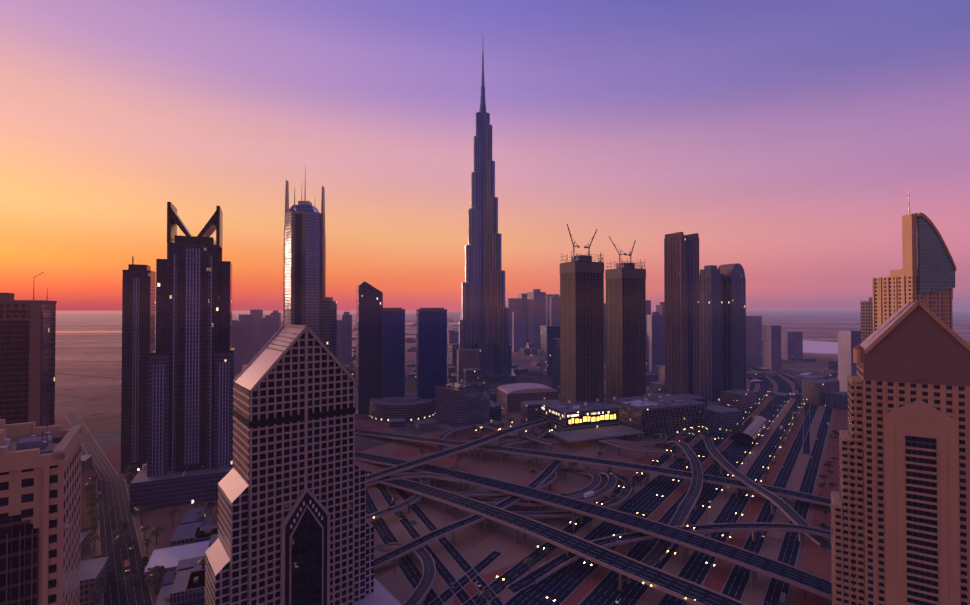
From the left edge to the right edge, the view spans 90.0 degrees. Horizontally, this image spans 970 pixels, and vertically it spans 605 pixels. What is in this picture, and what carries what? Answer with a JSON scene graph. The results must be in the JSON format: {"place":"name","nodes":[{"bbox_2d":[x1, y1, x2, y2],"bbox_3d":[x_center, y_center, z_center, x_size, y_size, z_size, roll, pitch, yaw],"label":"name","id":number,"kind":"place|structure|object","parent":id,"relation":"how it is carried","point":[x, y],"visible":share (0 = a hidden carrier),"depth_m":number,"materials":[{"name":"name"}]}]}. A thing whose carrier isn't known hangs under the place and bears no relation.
{"place":"outdoors","nodes":[
{"label":"outdoors","id":0,"kind":"place"},
{"bbox_2d":[56,311,461,332],"bbox_3d":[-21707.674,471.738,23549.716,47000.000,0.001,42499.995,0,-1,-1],"label":"water","id":1,"kind":"structure","parent":0,"point":[120,312],"depth_m":17161.57,"materials":[{"name":"grey liquid"}]},
{"bbox_2d":[55,334,832,604],"bbox_3d":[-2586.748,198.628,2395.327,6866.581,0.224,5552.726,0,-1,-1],"label":"roads","id":2,"kind":"structure","parent":0,"point":[561,585],"depth_m":367.02,"materials":[{"name":"grey asphalt"}]},
{"bbox_2d":[98,369,828,604],"bbox_3d":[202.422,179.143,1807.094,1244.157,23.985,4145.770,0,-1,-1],"label":"cars","id":3,"kind":"object","parent":2,"relation":"on","point":[782,600],"visible":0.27,"depth_m":386.78,"materials":[{"name":"silver metal"}]},
{"bbox_2d":[0,0,969,310],"label":"sky","id":4,"kind":"structure","parent":0,"point":[796,138],"materials":[{"name":"purple"}]},
{"bbox_2d":[54,311,969,528],"bbox_3d":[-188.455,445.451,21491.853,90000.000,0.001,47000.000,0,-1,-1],"label":"ground","id":5,"kind":"structure","parent":0,"point":[101,419],"depth_m":1410.01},
{"bbox_2d":[0,272,56,426],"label":"building","id":6,"kind":"structure","parent":5,"relation":"on","point":[27,357],"depth_m":320.27,"materials":[{"name":"beige paint"}]},
{"bbox_2d":[0,419,83,604],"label":"tower","id":7,"kind":"structure","parent":5,"relation":"on","point":[40,513],"depth_m":113.05,"materials":[{"name":"beige paint"}]},
{"bbox_2d":[121,256,155,472],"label":"slim tower","id":8,"kind":"structure","parent":5,"relation":"on","point":[138,310],"depth_m":500.41,"materials":[{"name":"grey glass"}]},
{"bbox_2d":[130,202,234,512],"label":"skyscraper","id":9,"kind":"structure","parent":5,"relation":"on","point":[191,367],"depth_m":430.01,"materials":[{"name":"grey glass"}]},
{"bbox_2d":[3,379,692,476],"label":"trees","id":10,"kind":"object","parent":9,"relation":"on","point":[6,441],"visible":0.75,"depth_m":657.75,"materials":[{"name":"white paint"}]},
{"bbox_2d":[205,324,401,604],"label":"skyscraper","id":11,"kind":"structure","parent":5,"relation":"on","point":[295,527],"depth_m":243.49,"materials":[{"name":"concrete"}]},
{"bbox_2d":[283,180,336,357],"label":"skyscraper","id":12,"kind":"structure","parent":5,"relation":"on","point":[309,304],"depth_m":620.53,"materials":[{"name":"glass"}]},
{"bbox_2d":[356,281,382,413],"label":"dark tower","id":13,"kind":"structure","parent":5,"relation":"on","point":[369,301],"depth_m":777.82,"materials":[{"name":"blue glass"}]},
{"bbox_2d":[281,318,461,339],"bbox_3d":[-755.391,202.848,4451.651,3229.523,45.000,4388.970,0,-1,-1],"label":"distant buildings","id":14,"kind":"structure","parent":5,"relation":"on","point":[448,320],"depth_m":4678.43,"materials":[{"name":"grey concrete"}]},
{"bbox_2d":[380,308,404,398],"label":"dark tower","id":15,"kind":"structure","parent":5,"relation":"on","point":[392,352],"depth_m":777.87,"materials":[{"name":"blue glass"}]},
{"bbox_2d":[369,393,434,420],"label":"low building","id":16,"kind":"structure","parent":5,"relation":"on","point":[410,406],"depth_m":735.51,"materials":[{"name":"grey concrete"}]},
{"bbox_2d":[416,308,446,398],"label":"dark tower","id":17,"kind":"structure","parent":5,"relation":"on","point":[431,348],"depth_m":778.37,"materials":[{"name":"blue glass"}]},
{"bbox_2d":[80,369,847,604],"bbox_3d":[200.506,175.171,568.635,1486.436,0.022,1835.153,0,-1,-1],"label":"junction ground patches","id":18,"kind":"object","parent":5,"relation":"on","point":[474,544],"visible":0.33,"depth_m":403.46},
{"bbox_2d":[81,389,847,604],"bbox_3d":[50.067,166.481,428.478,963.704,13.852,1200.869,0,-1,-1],"label":"trees and palms","id":19,"kind":"object","parent":18,"relation":"on","point":[120,537],"visible":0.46,"depth_m":380.43,"materials":[{"name":"green plant"}]},
{"bbox_2d":[497,383,558,412],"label":"low building","id":20,"kind":"structure","parent":18,"relation":"on","point":[511,397],"depth_m":798.97,"materials":[{"name":"grey concrete"}]},
{"bbox_2d":[560,224,603,402],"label":"construction tower","id":21,"kind":"structure","parent":18,"relation":"on","point":[582,328],"depth_m":701.06,"materials":[{"name":"concrete"}]},
{"bbox_2d":[542,401,644,448],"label":"illuminated building","id":22,"kind":"structure","parent":18,"relation":"on","point":[569,423],"depth_m":636.95,"materials":[{"name":"grey concrete"}]},
{"bbox_2d":[605,237,645,398],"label":"construction tower","id":23,"kind":"structure","parent":18,"relation":"on","point":[625,329],"depth_m":772.12,"materials":[{"name":"concrete"}]},
{"bbox_2d":[496,395,798,604],"bbox_3d":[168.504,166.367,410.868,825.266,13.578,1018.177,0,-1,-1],"label":"highway lamp columns","id":24,"kind":"structure","parent":18,"relation":"on","point":[703,505],"depth_m":400.77,"materials":[{"name":"metal"}]},
{"bbox_2d":[605,394,706,437],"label":"lattice block","id":25,"kind":"structure","parent":18,"relation":"on","point":[676,417],"depth_m":654.87,"materials":[{"name":"white paint"}]},
{"bbox_2d":[664,232,699,395],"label":"skyscraper","id":26,"kind":"structure","parent":18,"relation":"on","point":[682,311],"depth_m":835.52,"materials":[{"name":"brown glass"}]},
{"bbox_2d":[699,265,723,401],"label":"skyscraper","id":27,"kind":"structure","parent":18,"relation":"on","point":[711,283],"depth_m":887.15,"materials":[{"name":"blue glass"}]},
{"bbox_2d":[717,263,745,390],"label":"skyscraper","id":28,"kind":"structure","parent":18,"relation":"on","point":[734,327],"depth_m":894.74,"materials":[{"name":"blue glass"}]},
{"bbox_2d":[690,402,782,462],"bbox_3d":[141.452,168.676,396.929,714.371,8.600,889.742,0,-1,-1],"label":"sign gantries","id":29,"kind":"object","parent":18,"relation":"on","point":[721,452],"visible":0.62,"depth_m":554.79,"materials":[{"name":"metal"}]},
{"bbox_2d":[730,416,769,443],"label":"metro station","id":30,"kind":"object","parent":18,"relation":"on","point":[752,429],"visible":1,"depth_m":612.42,"materials":[{"name":"grey metal"}]},
{"bbox_2d":[80,321,847,604],"bbox_3d":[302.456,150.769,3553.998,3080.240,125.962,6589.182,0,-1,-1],"label":"low-rise buildings","id":31,"kind":"structure","parent":5,"relation":"on","point":[186,551],"depth_m":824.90,"materials":[{"name":"grey concrete"}]},
{"bbox_2d":[435,382,503,436],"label":"glass cube","id":32,"kind":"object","parent":5,"relation":"on","point":[457,406],"visible":0.79,"depth_m":673.08,"materials":[{"name":"glass"}]},
{"bbox_2d":[450,47,515,381],"bbox_3d":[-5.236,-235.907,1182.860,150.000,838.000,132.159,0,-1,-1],"label":"skyscraper","id":33,"kind":"structure","parent":5,"relation":"on","point":[485,314],"depth_m":1154.03,"materials":[{"name":"grey glass"}]},
{"bbox_2d":[232,289,860,391],"bbox_3d":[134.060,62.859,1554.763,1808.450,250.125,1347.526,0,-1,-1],"label":"distant towers","id":34,"kind":"structure","parent":5,"relation":"on","point":[255,331],"depth_m":1477.36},
{"bbox_2d":[355,418,831,604],"bbox_3d":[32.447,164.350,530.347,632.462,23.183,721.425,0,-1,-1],"label":"highway overpasses","id":35,"kind":"object","parent":5,"relation":"on","point":[501,496],"visible":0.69,"depth_m":375.04,"materials":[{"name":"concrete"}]},
{"bbox_2d":[762,338,837,353],"bbox_3d":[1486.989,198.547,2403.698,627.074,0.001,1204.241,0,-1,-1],"label":"water","id":36,"kind":"structure","parent":5,"relation":"in","point":[820,347],"depth_m":2097.25,"materials":[{"name":"purple liquid"}]},
{"bbox_2d":[860,297,872,342],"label":"block","id":37,"kind":"structure","parent":5,"relation":"on","point":[866,319],"depth_m":522.25,"materials":[{"name":"beige concrete"}]},
{"bbox_2d":[831,301,969,604],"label":"gable tower","id":38,"kind":"structure","parent":5,"relation":"on","point":[900,518],"depth_m":231.28,"materials":[{"name":"beige paint"}]},
{"bbox_2d":[872,198,955,331],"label":"sail tower","id":39,"kind":"structure","parent":5,"relation":"on","point":[925,275],"depth_m":413.60,"materials":[{"name":"beige paint"}]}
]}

